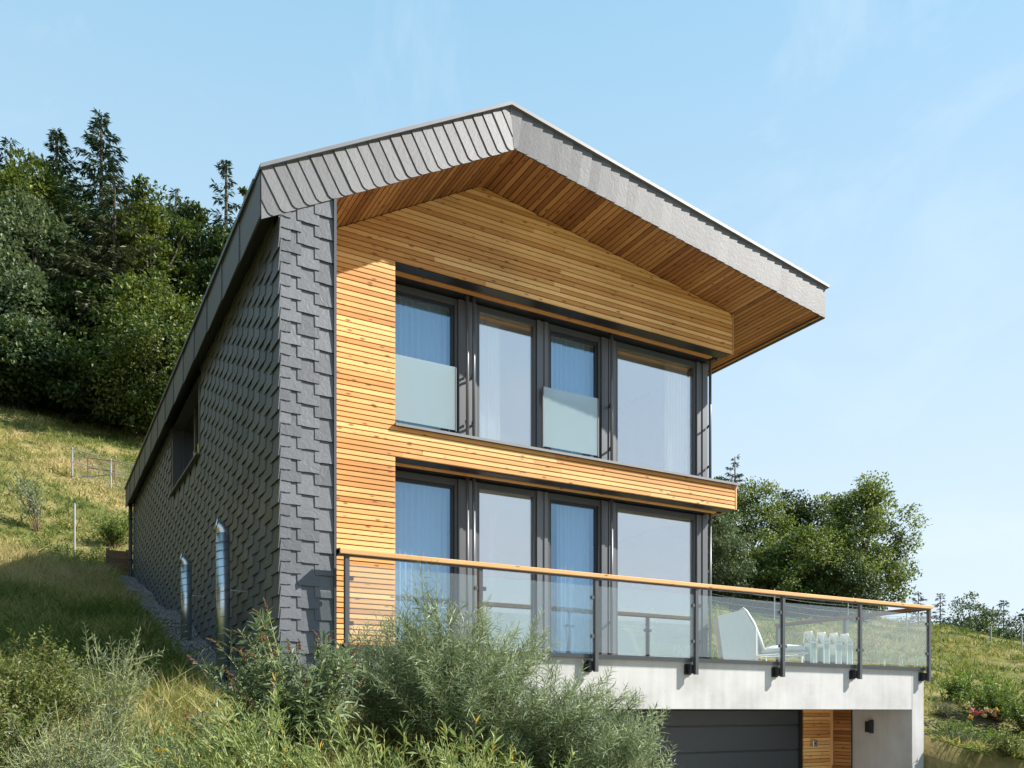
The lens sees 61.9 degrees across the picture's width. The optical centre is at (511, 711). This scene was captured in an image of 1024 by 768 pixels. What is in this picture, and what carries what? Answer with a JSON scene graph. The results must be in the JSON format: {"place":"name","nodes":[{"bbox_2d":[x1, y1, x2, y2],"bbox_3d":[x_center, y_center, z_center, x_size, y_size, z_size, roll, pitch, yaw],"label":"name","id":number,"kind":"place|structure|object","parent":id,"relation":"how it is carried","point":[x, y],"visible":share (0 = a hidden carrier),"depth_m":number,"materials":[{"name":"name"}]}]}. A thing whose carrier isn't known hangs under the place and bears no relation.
{"place":"outdoors","nodes":[
{"label":"outdoors","id":0,"kind":"place"},
{"bbox_2d":[0,399,1023,767],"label":"ground","id":1,"kind":"structure","parent":0,"point":[940,755],"depth_m":30.36,"materials":[{"name":"plant"}]},
{"bbox_2d":[0,136,42,250],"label":"spruce tree","id":2,"kind":"object","parent":1,"relation":"on","point":[4,142],"visible":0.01,"depth_m":65.77,"materials":[{"name":"green plant"}]},
{"bbox_2d":[3,469,47,531],"bbox_3d":[-17.137,-7.404,30.081,1.477,2.244,1.468,0,0,-29],"label":"meadow shrub","id":3,"kind":"object","parent":1,"relation":"on","point":[33,506],"visible":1,"depth_m":29.90,"materials":[{"name":"green plant"}]},
{"bbox_2d":[0,243,62,376],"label":"deciduous tree","id":4,"kind":"object","parent":1,"relation":"on","point":[17,281],"visible":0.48,"depth_m":54.35,"materials":[{"name":"green plant"}]},
{"bbox_2d":[3,538,60,555],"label":"meadow shrub","id":5,"kind":"object","parent":1,"relation":"on","point":[33,545],"visible":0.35,"depth_m":24.81,"materials":[{"name":"green plant"}]},
{"bbox_2d":[0,667,79,767],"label":"wild bush","id":6,"kind":"object","parent":1,"relation":"on","point":[30,723],"visible":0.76,"depth_m":5.66,"materials":[{"name":"green plant"}]},
{"bbox_2d":[0,147,88,309],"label":"deciduous tree","id":7,"kind":"object","parent":1,"relation":"on","point":[17,176],"visible":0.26,"depth_m":62.82,"materials":[{"name":"green plant"}]},
{"bbox_2d":[0,624,90,767],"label":"wild bush","id":8,"kind":"object","parent":1,"relation":"on","point":[20,688],"visible":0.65,"depth_m":6.75,"materials":[{"name":"green plant"}]},
{"bbox_2d":[0,185,95,338],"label":"deciduous tree","id":9,"kind":"object","parent":1,"relation":"on","point":[49,242],"visible":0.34,"depth_m":58.64,"materials":[{"name":"green plant"}]},
{"bbox_2d":[0,310,102,412],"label":"deciduous tree","id":10,"kind":"object","parent":1,"relation":"on","point":[20,340],"visible":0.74,"depth_m":50.77,"materials":[{"name":"green plant"}]},
{"bbox_2d":[0,634,110,740],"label":"wild bush","id":11,"kind":"object","parent":1,"relation":"on","point":[67,705],"visible":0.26,"depth_m":7.63,"materials":[{"name":"green plant"}]},
{"bbox_2d":[28,128,87,256],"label":"spruce tree","id":12,"kind":"object","parent":1,"relation":"on","point":[56,162],"visible":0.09,"depth_m":67.91,"materials":[{"name":"green plant"}]},
{"bbox_2d":[36,171,104,256],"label":"deciduous tree","id":13,"kind":"object","parent":1,"relation":"on","point":[91,187],"visible":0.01,"depth_m":73.28,"materials":[{"name":"green plant"}]},
{"bbox_2d":[42,544,100,562],"bbox_3d":[-13.633,-4.833,26.502,1.685,0.922,1.623,0,0,5],"label":"meadow shrub","id":14,"kind":"object","parent":1,"relation":"on","point":[79,552],"visible":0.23,"depth_m":26.39,"materials":[{"name":"green plant"}]},
{"bbox_2d":[0,405,147,574],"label":"meadow grass","id":15,"kind":"structure","parent":1,"relation":"on","point":[14,434],"depth_m":38.12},
{"bbox_2d":[74,503,75,553],"bbox_3d":[-14.658,-6.038,28.600,0.069,1.920,0.069,0,0,-7],"label":"fence post","id":16,"kind":"object","parent":1,"relation":"on","point":[74,526],"visible":0.83,"depth_m":28.57,"materials":[{"name":"metal"}]},
{"bbox_2d":[0,699,153,767],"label":"wild bush","id":17,"kind":"object","parent":1,"relation":"on","point":[45,760],"visible":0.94,"depth_m":5.50,"materials":[{"name":"green plant"}]},
{"bbox_2d":[2,273,151,378],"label":"deciduous tree","id":18,"kind":"object","parent":1,"relation":"on","point":[69,298],"visible":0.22,"depth_m":56.35,"materials":[{"name":"green plant"}]},
{"bbox_2d":[48,107,135,334],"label":"spruce tree","id":19,"kind":"object","parent":1,"relation":"on","point":[93,142],"visible":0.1,"depth_m":63.68,"materials":[{"name":"green plant"}]},
{"bbox_2d":[80,545,105,563],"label":"meadow shrub","id":20,"kind":"object","parent":1,"relation":"on","point":[93,553],"visible":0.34,"depth_m":27.31,"materials":[{"name":"green plant"}]},
{"bbox_2d":[26,337,162,427],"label":"deciduous tree","id":21,"kind":"object","parent":1,"relation":"on","point":[54,389],"visible":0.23,"depth_m":51.62,"materials":[{"name":"green plant"}]},
{"bbox_2d":[0,538,189,668],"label":"grass slope","id":22,"kind":"structure","parent":1,"relation":"on","point":[105,591],"depth_m":16.47,"materials":[{"name":"plant"}]},
{"bbox_2d":[15,171,179,428],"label":"spruce tree","id":23,"kind":"object","parent":1,"relation":"on","point":[88,269],"visible":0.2,"depth_m":57.98,"materials":[{"name":"green plant"}]},
{"bbox_2d":[72,447,132,490],"bbox_3d":[-17.921,-10.459,37.670,3.180,2.334,0.397,0,0,0],"label":"wire fence","id":24,"kind":"object","parent":1,"relation":"on","point":[104,475],"visible":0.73,"depth_m":37.50,"materials":[{"name":"metal"}]},
{"bbox_2d":[40,621,170,764],"bbox_3d":[-3.126,-0.013,6.627,0.912,1.378,0.761,0,0,-12],"label":"wild bush","id":25,"kind":"object","parent":1,"relation":"on","point":[111,698],"visible":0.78,"depth_m":6.59,"materials":[{"name":"green plant"}]},
{"bbox_2d":[88,511,127,548],"bbox_3d":[-13.950,-6.400,30.116,1.814,1.357,1.726,0,0,-29],"label":"meadow shrub","id":26,"kind":"object","parent":1,"relation":"on","point":[110,532],"visible":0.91,"depth_m":29.82,"materials":[{"name":"green plant"}]},
{"bbox_2d":[106,548,127,574],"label":"retaining wall","id":27,"kind":"structure","parent":1,"relation":"on","point":[114,556],"depth_m":25.65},
{"bbox_2d":[53,266,200,439],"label":"deciduous tree","id":28,"kind":"object","parent":1,"relation":"on","point":[132,324],"visible":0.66,"depth_m":49.90,"materials":[{"name":"green plant"}]},
{"bbox_2d":[79,697,217,767],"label":"wild bush","id":29,"kind":"object","parent":1,"relation":"on","point":[163,759],"visible":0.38,"depth_m":5.99,"materials":[{"name":"green plant"}]},
{"bbox_2d":[103,173,200,356],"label":"deciduous tree","id":30,"kind":"object","parent":1,"relation":"on","point":[149,215],"visible":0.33,"depth_m":61.40,"materials":[{"name":"green plant"}]},
{"bbox_2d":[110,718,245,767],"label":"young willow","id":31,"kind":"object","parent":1,"relation":"on","point":[145,764],"visible":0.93,"depth_m":5.11,"materials":[{"name":"green plant"}]},
{"bbox_2d":[164,187,194,262],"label":"spruce tree","id":32,"kind":"object","parent":1,"relation":"on","point":[176,193],"depth_m":75.80,"materials":[{"name":"green plant"}]},
{"bbox_2d":[144,196,218,343],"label":"deciduous tree","id":33,"kind":"object","parent":1,"relation":"on","point":[195,213],"visible":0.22,"depth_m":65.00,"materials":[{"name":"green plant"}]},
{"bbox_2d":[162,295,203,373],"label":"deciduous tree","id":34,"kind":"object","parent":1,"relation":"on","point":[198,300],"visible":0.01,"depth_m":53.58,"materials":[{"name":"green plant"}]},
{"bbox_2d":[117,575,260,709],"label":"gravel","id":35,"kind":"structure","parent":1,"relation":"on","point":[174,616],"depth_m":15.30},
{"bbox_2d":[163,224,232,347],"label":"deciduous tree","id":36,"kind":"object","parent":1,"relation":"on","point":[210,262],"visible":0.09,"depth_m":62.70,"materials":[{"name":"green plant"}]},
{"bbox_2d":[176,743,253,767],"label":"wild bush","id":37,"kind":"object","parent":1,"relation":"on","point":[239,758],"visible":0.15,"depth_m":6.21,"materials":[{"name":"green plant"}]},
{"bbox_2d":[134,672,312,767],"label":"young willow","id":38,"kind":"object","parent":1,"relation":"on","point":[247,739],"visible":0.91,"depth_m":5.23,"materials":[{"name":"green plant"}]},
{"bbox_2d":[205,160,241,241],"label":"spruce tree","id":39,"kind":"object","parent":1,"relation":"on","point":[225,166],"visible":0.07,"depth_m":67.90,"materials":[{"name":"green plant"}]},
{"bbox_2d":[183,665,314,767],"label":"buddleia bush","id":40,"kind":"object","parent":1,"relation":"on","point":[233,689],"visible":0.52,"depth_m":6.69,"materials":[{"name":"green plant"}]},
{"bbox_2d":[187,597,375,767],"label":"buddleia bush","id":41,"kind":"object","parent":1,"relation":"on","point":[304,700],"visible":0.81,"depth_m":7.09,"materials":[{"name":"green plant"}]},
{"bbox_2d":[250,711,415,767],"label":"young willow","id":42,"kind":"object","parent":1,"relation":"on","point":[339,730],"visible":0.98,"depth_m":5.17,"materials":[{"name":"green plant"}]},
{"bbox_2d":[0,608,683,767],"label":"grass slope","id":43,"kind":"structure","parent":1,"relation":"on","point":[175,702],"depth_m":9.07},
{"bbox_2d":[296,611,455,754],"bbox_3d":[-1.372,-0.266,8.858,1.622,1.535,1.535,0,0,21],"label":"willow bush","id":44,"kind":"object","parent":1,"relation":"on","point":[375,718],"visible":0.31,"depth_m":8.69,"materials":[{"name":"green plant"}]},
{"bbox_2d":[393,553,489,767],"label":"willow shoots","id":45,"kind":"object","parent":1,"relation":"on","point":[436,617],"visible":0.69,"depth_m":8.16,"materials":[{"name":"green plant"}]},
{"bbox_2d":[327,571,584,767],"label":"willow bush","id":46,"kind":"object","parent":1,"relation":"on","point":[479,691],"visible":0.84,"depth_m":8.16,"materials":[{"name":"green plant"}]},
{"bbox_2d":[385,714,533,767],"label":"young willow","id":47,"kind":"object","parent":1,"relation":"on","point":[446,760],"visible":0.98,"depth_m":5.27,"materials":[{"name":"green plant"}]},
{"bbox_2d":[124,101,923,767],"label":"house","id":48,"kind":"structure","parent":1,"relation":"on","point":[284,445],"depth_m":13.32,"materials":[{"name":"wood"}]},
{"bbox_2d":[169,374,200,495],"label":"window","id":49,"kind":"structure","parent":48,"relation":"in","point":[186,436],"depth_m":17.31,"materials":[{"name":"glass"}]},
{"bbox_2d":[178,554,203,640],"bbox_3d":[-5.482,-1.928,14.622,0.442,1.556,0.188,0,0,-17],"label":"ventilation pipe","id":50,"kind":"object","parent":48,"relation":"attached to","point":[186,595],"visible":0.94,"depth_m":14.52,"materials":[{"name":"metal"}]},
{"bbox_2d":[213,519,244,683],"bbox_3d":[-3.920,-1.435,11.858,0.448,2.470,0.219,0,0,-29],"label":"ventilation pipe","id":51,"kind":"object","parent":48,"relation":"attached to","point":[222,588],"visible":0.92,"depth_m":11.73,"materials":[{"name":"metal"}]},
{"bbox_2d":[395,296,446,430],"bbox_3d":[-1.493,-5.250,13.162,1.080,2.240,0.093,0,0,-29],"label":"curtain","id":52,"kind":"object","parent":48,"relation":"hanging from","point":[420,364],"visible":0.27,"depth_m":13.20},
{"bbox_2d":[395,482,446,645],"bbox_3d":[-1.493,-2.205,13.162,1.080,2.750,0.093,0,0,-29],"label":"curtain","id":53,"kind":"object","parent":48,"relation":"hanging from","point":[420,520],"visible":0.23,"depth_m":13.20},
{"bbox_2d":[395,470,456,644],"bbox_3d":[-1.405,-2.205,12.976,1.230,2.810,0.090,0,0,-29],"label":"window","id":54,"kind":"structure","parent":48,"relation":"in","point":[400,476],"depth_m":13.22,"materials":[{"name":"metal"}]},
{"bbox_2d":[395,283,456,432],"bbox_3d":[-1.405,-5.255,12.976,1.230,2.290,0.090,0,0,-29],"label":"window","id":55,"kind":"structure","parent":48,"relation":"in","point":[402,291],"depth_m":13.22,"materials":[{"name":"metal"}]},
{"bbox_2d":[479,315,499,440],"bbox_3d":[-0.401,-5.250,13.731,0.460,2.240,0.094,0,0,-29],"label":"curtain","id":56,"kind":"object","parent":48,"relation":"hanging from","point":[489,377],"visible":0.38,"depth_m":13.75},
{"bbox_2d":[477,482,535,648],"bbox_3d":[-0.103,-2.205,13.710,1.080,2.810,0.090,0,0,-29],"label":"window","id":57,"kind":"structure","parent":48,"relation":"in","point":[531,494],"depth_m":13.91,"materials":[{"name":"metal"}]},
{"bbox_2d":[477,305,535,446],"bbox_3d":[-0.103,-5.255,13.710,1.080,2.290,0.090,0,0,-29],"label":"window","id":58,"kind":"structure","parent":48,"relation":"in","point":[481,310],"depth_m":13.85,"materials":[{"name":"metal"}]},
{"bbox_2d":[551,336,589,456],"bbox_3d":[0.925,-5.250,14.524,0.970,2.240,0.094,0,0,-29],"label":"curtain","id":59,"kind":"object","parent":48,"relation":"hanging from","point":[570,396],"visible":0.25,"depth_m":14.55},
{"bbox_2d":[557,504,589,653],"bbox_3d":[1.049,-2.205,14.594,0.654,2.750,0.094,0,0,-29],"label":"curtain","id":60,"kind":"object","parent":48,"relation":"hanging from","point":[573,616],"visible":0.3,"depth_m":14.59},
{"bbox_2d":[548,493,599,653],"bbox_3d":[1.024,-2.205,14.344,1.065,2.810,0.090,0,0,-29],"label":"window","id":61,"kind":"structure","parent":48,"relation":"in","point":[558,499],"depth_m":14.36,"materials":[{"name":"metal"}]},
{"bbox_2d":[548,323,599,457],"bbox_3d":[1.024,-5.255,14.344,1.065,2.290,0.090,0,0,-29],"label":"window","id":62,"kind":"structure","parent":48,"relation":"in","point":[553,330],"depth_m":14.47,"materials":[{"name":"metal"}]},
{"bbox_2d":[333,548,932,680],"bbox_3d":[1.978,-1.298,14.962,11.595,1.427,3.870,0,0,-29],"label":"balustrade","id":63,"kind":"object","parent":48,"relation":"on","point":[690,669],"visible":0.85,"depth_m":13.29,"materials":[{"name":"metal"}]},
{"bbox_2d":[618,607,655,656],"bbox_3d":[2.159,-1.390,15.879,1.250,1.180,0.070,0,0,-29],"label":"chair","id":64,"kind":"object","parent":48,"relation":"on","point":[652,619],"visible":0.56,"depth_m":15.97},
{"bbox_2d":[616,503,695,657],"bbox_3d":[2.550,-2.205,15.204,1.800,2.810,0.090,0,0,-29],"label":"window","id":65,"kind":"structure","parent":48,"relation":"in","point":[621,507],"depth_m":15.40,"materials":[{"name":"metal"}]},
{"bbox_2d":[616,341,695,475],"bbox_3d":[2.550,-5.255,15.204,1.800,2.290,0.090,0,0,-29],"label":"window","id":66,"kind":"structure","parent":48,"relation":"in","point":[620,346],"depth_m":15.46,"materials":[{"name":"metal"}]},
{"bbox_2d":[664,363,687,473],"bbox_3d":[3.010,-5.250,15.653,0.510,2.240,0.094,0,0,-29],"label":"curtain","id":67,"kind":"object","parent":48,"relation":"hanging from","point":[675,449],"visible":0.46,"depth_m":15.65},
{"bbox_2d":[603,710,797,767],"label":"garage door","id":68,"kind":"structure","parent":48,"relation":"in","point":[703,738],"depth_m":16.39,"materials":[{"name":"paint"}]},
{"bbox_2d":[714,607,813,662],"bbox_3d":[4.629,-1.359,15.746,1.712,1.124,0.704,0,0,7],"label":"lounge chair","id":69,"kind":"object","parent":48,"relation":"on","point":[738,635],"visible":0.75,"depth_m":15.49,"materials":[{"name":"white fabric"}]},
{"bbox_2d":[803,631,817,662],"bbox_3d":[5.369,-1.125,15.363,0.194,0.650,0.174,0,0,-29],"label":"chair","id":70,"kind":"object","parent":48,"relation":"on","point":[809,636],"visible":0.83,"depth_m":15.34,"materials":[{"name":"white paint"}]},
{"bbox_2d":[816,632,830,663],"bbox_3d":[5.665,-1.125,15.530,0.194,0.650,0.174,0,0,-29],"label":"chair","id":71,"kind":"object","parent":48,"relation":"on","point":[822,637],"visible":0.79,"depth_m":15.50,"materials":[{"name":"white paint"}]},
{"bbox_2d":[829,633,842,663],"bbox_3d":[5.944,-1.125,15.687,0.194,0.650,0.174,0,0,-29],"label":"chair","id":72,"kind":"object","parent":48,"relation":"on","point":[835,638],"visible":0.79,"depth_m":15.66,"materials":[{"name":"white paint"}]},
{"bbox_2d":[840,633,853,664],"bbox_3d":[6.205,-1.125,15.835,0.194,0.650,0.174,0,0,-29],"label":"chair","id":73,"kind":"object","parent":48,"relation":"on","point":[846,639],"visible":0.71,"depth_m":15.81,"materials":[{"name":"white paint"}]},
{"bbox_2d":[865,720,873,732],"bbox_3d":[7.060,0.290,16.855,0.128,0.260,0.120,0,0,-29],"label":"wall lamp","id":74,"kind":"object","parent":48,"relation":"attached to","point":[869,726],"visible":1,"depth_m":16.81,"materials":[{"name":"black metal"}]},
{"bbox_2d":[515,745,599,767],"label":"young willow","id":75,"kind":"object","parent":1,"relation":"on","point":[565,765],"visible":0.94,"depth_m":5.45,"materials":[{"name":"green plant"}]},
{"bbox_2d":[477,650,671,767],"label":"willow bush","id":76,"kind":"object","parent":1,"relation":"on","point":[542,731],"visible":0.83,"depth_m":7.97,"materials":[{"name":"green plant"}]},
{"bbox_2d":[558,689,679,767],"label":"willow bush","id":77,"kind":"object","parent":1,"relation":"on","point":[631,754],"visible":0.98,"depth_m":7.56,"materials":[{"name":"green plant"}]},
{"bbox_2d":[708,510,760,608],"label":"deciduous tree","id":78,"kind":"object","parent":1,"relation":"on","point":[721,574],"visible":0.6,"depth_m":45.09,"materials":[{"name":"green plant"}]},
{"bbox_2d":[723,454,759,596],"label":"spruce tree","id":79,"kind":"object","parent":1,"relation":"on","point":[735,476],"visible":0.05,"depth_m":61.97,"materials":[{"name":"green plant"}]},
{"bbox_2d":[716,476,798,601],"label":"deciduous tree","id":80,"kind":"object","parent":1,"relation":"on","point":[756,509],"visible":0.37,"depth_m":51.34,"materials":[{"name":"green plant"}]},
{"bbox_2d":[726,532,816,612],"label":"deciduous tree","id":81,"kind":"object","parent":1,"relation":"on","point":[766,551],"visible":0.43,"depth_m":46.13,"materials":[{"name":"green plant"}]},
{"bbox_2d":[750,488,835,607],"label":"deciduous tree","id":82,"kind":"object","parent":1,"relation":"on","point":[785,495],"visible":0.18,"depth_m":53.05,"materials":[{"name":"green plant"}]},
{"bbox_2d":[708,594,906,634],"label":"wire fence","id":83,"kind":"object","parent":1,"relation":"on","point":[847,605],"visible":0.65,"depth_m":40.48,"materials":[{"name":"metal"}]},
{"bbox_2d":[788,491,843,608],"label":"deciduous tree","id":84,"kind":"object","parent":1,"relation":"on","point":[820,512],"visible":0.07,"depth_m":52.51,"materials":[{"name":"green plant"}]},
{"bbox_2d":[750,522,891,615],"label":"deciduous tree","id":85,"kind":"object","parent":1,"relation":"on","point":[824,544],"visible":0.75,"depth_m":45.01,"materials":[{"name":"green plant"}]},
{"bbox_2d":[786,549,891,622],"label":"deciduous tree","id":86,"kind":"object","parent":1,"relation":"on","point":[857,577],"visible":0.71,"depth_m":44.02,"materials":[{"name":"green plant"}]},
{"bbox_2d":[708,593,1023,722],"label":"meadow grass","id":87,"kind":"structure","parent":1,"relation":"on","point":[943,640],"depth_m":32.93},
{"bbox_2d":[807,470,932,613],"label":"deciduous tree","id":88,"kind":"object","parent":1,"relation":"on","point":[870,495],"visible":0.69,"depth_m":46.95,"materials":[{"name":"green plant"}]},
{"bbox_2d":[905,591,932,624],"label":"spruce tree","id":89,"kind":"object","parent":1,"relation":"on","point":[921,617],"visible":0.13,"depth_m":91.91,"materials":[{"name":"green plant"}]},
{"bbox_2d":[931,593,955,624],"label":"spruce tree","id":90,"kind":"object","parent":1,"relation":"on","point":[940,609],"visible":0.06,"depth_m":95.93,"materials":[{"name":"green plant"}]},
{"bbox_2d":[928,699,960,717],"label":"lavender bush","id":91,"kind":"object","parent":1,"relation":"on","point":[945,712],"visible":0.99,"depth_m":19.43,"materials":[{"name":"green plant"}]},
{"bbox_2d":[925,717,982,738],"bbox_3d":[9.169,0.396,17.765,1.072,0.592,1.186,0,0,3],"label":"garden bush","id":92,"kind":"object","parent":1,"relation":"on","point":[952,726],"visible":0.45,"depth_m":17.75,"materials":[{"name":"green plant"}]},
{"bbox_2d":[930,724,988,743],"bbox_3d":[8.719,0.492,16.571,0.927,0.517,0.959,0,0,-5],"label":"garden bush","id":93,"kind":"object","parent":1,"relation":"on","point":[963,737],"visible":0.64,"depth_m":16.53,"materials":[{"name":"green plant"}]},
{"bbox_2d":[940,671,980,702],"bbox_3d":[10.815,-0.587,20.539,1.122,0.816,0.939,0,0,-29],"label":"garden bush","id":94,"kind":"object","parent":1,"relation":"on","point":[956,686],"visible":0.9,"depth_m":20.40,"materials":[{"name":"green plant"}]},
{"bbox_2d":[914,610,1009,638],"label":"deciduous tree","id":95,"kind":"object","parent":1,"relation":"on","point":[966,622],"visible":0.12,"depth_m":77.39,"materials":[{"name":"green plant"}]},
{"bbox_2d":[924,706,1023,758],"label":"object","id":96,"kind":"object","parent":1,"relation":"on","point":[973,723],"visible":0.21,"depth_m":19.11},
{"bbox_2d":[979,724,1023,756],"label":"garden bush","id":97,"kind":"object","parent":96,"relation":"on","point":[1006,743],"visible":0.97,"depth_m":15.13,"materials":[{"name":"green plant"}]},
{"bbox_2d":[982,684,1023,733],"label":"rose bush","id":98,"kind":"object","parent":96,"relation":"on","point":[1011,710],"visible":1,"depth_m":18.48,"materials":[{"name":"green plant"}]},
{"bbox_2d":[927,731,1023,759],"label":"ground cover","id":99,"kind":"object","parent":1,"relation":"on","point":[969,746],"visible":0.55,"depth_m":15.73,"materials":[{"name":"green plant"}]},
{"bbox_2d":[948,591,1009,632],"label":"deciduous tree","id":100,"kind":"object","parent":1,"relation":"on","point":[986,612],"visible":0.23,"depth_m":94.40,"materials":[{"name":"green plant"}]},
{"bbox_2d":[947,674,1023,721],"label":"rose bush","id":101,"kind":"object","parent":1,"relation":"on","point":[989,702],"visible":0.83,"depth_m":19.38,"materials":[{"name":"green plant"}]},
{"bbox_2d":[967,724,1018,744],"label":"garden bush","id":102,"kind":"object","parent":1,"relation":"on","point":[983,735],"visible":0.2,"depth_m":17.10,"materials":[{"name":"green plant"}]},
{"bbox_2d":[966,615,1023,640],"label":"deciduous tree","id":103,"kind":"object","parent":1,"relation":"on","point":[1002,631],"visible":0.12,"depth_m":74.43,"materials":[{"name":"green plant"}]},
{"bbox_2d":[994,600,1016,630],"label":"spruce tree","id":104,"kind":"object","parent":1,"relation":"on","point":[1003,604],"visible":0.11,"depth_m":95.92,"materials":[{"name":"green plant"}]},
{"bbox_2d":[992,621,1023,640],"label":"deciduous tree","id":105,"kind":"object","parent":1,"relation":"on","point":[1016,624],"visible":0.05,"depth_m":75.27,"materials":[{"name":"green plant"}]},
{"bbox_2d":[996,609,1023,637],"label":"deciduous tree","id":106,"kind":"object","parent":1,"relation":"on","point":[1019,617],"visible":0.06,"depth_m":90.01,"materials":[{"name":"green plant"}]},
{"bbox_2d":[0,0,1023,631],"label":"sky","id":107,"kind":"structure","parent":0,"point":[875,148],"materials":[{"name":"blue"}]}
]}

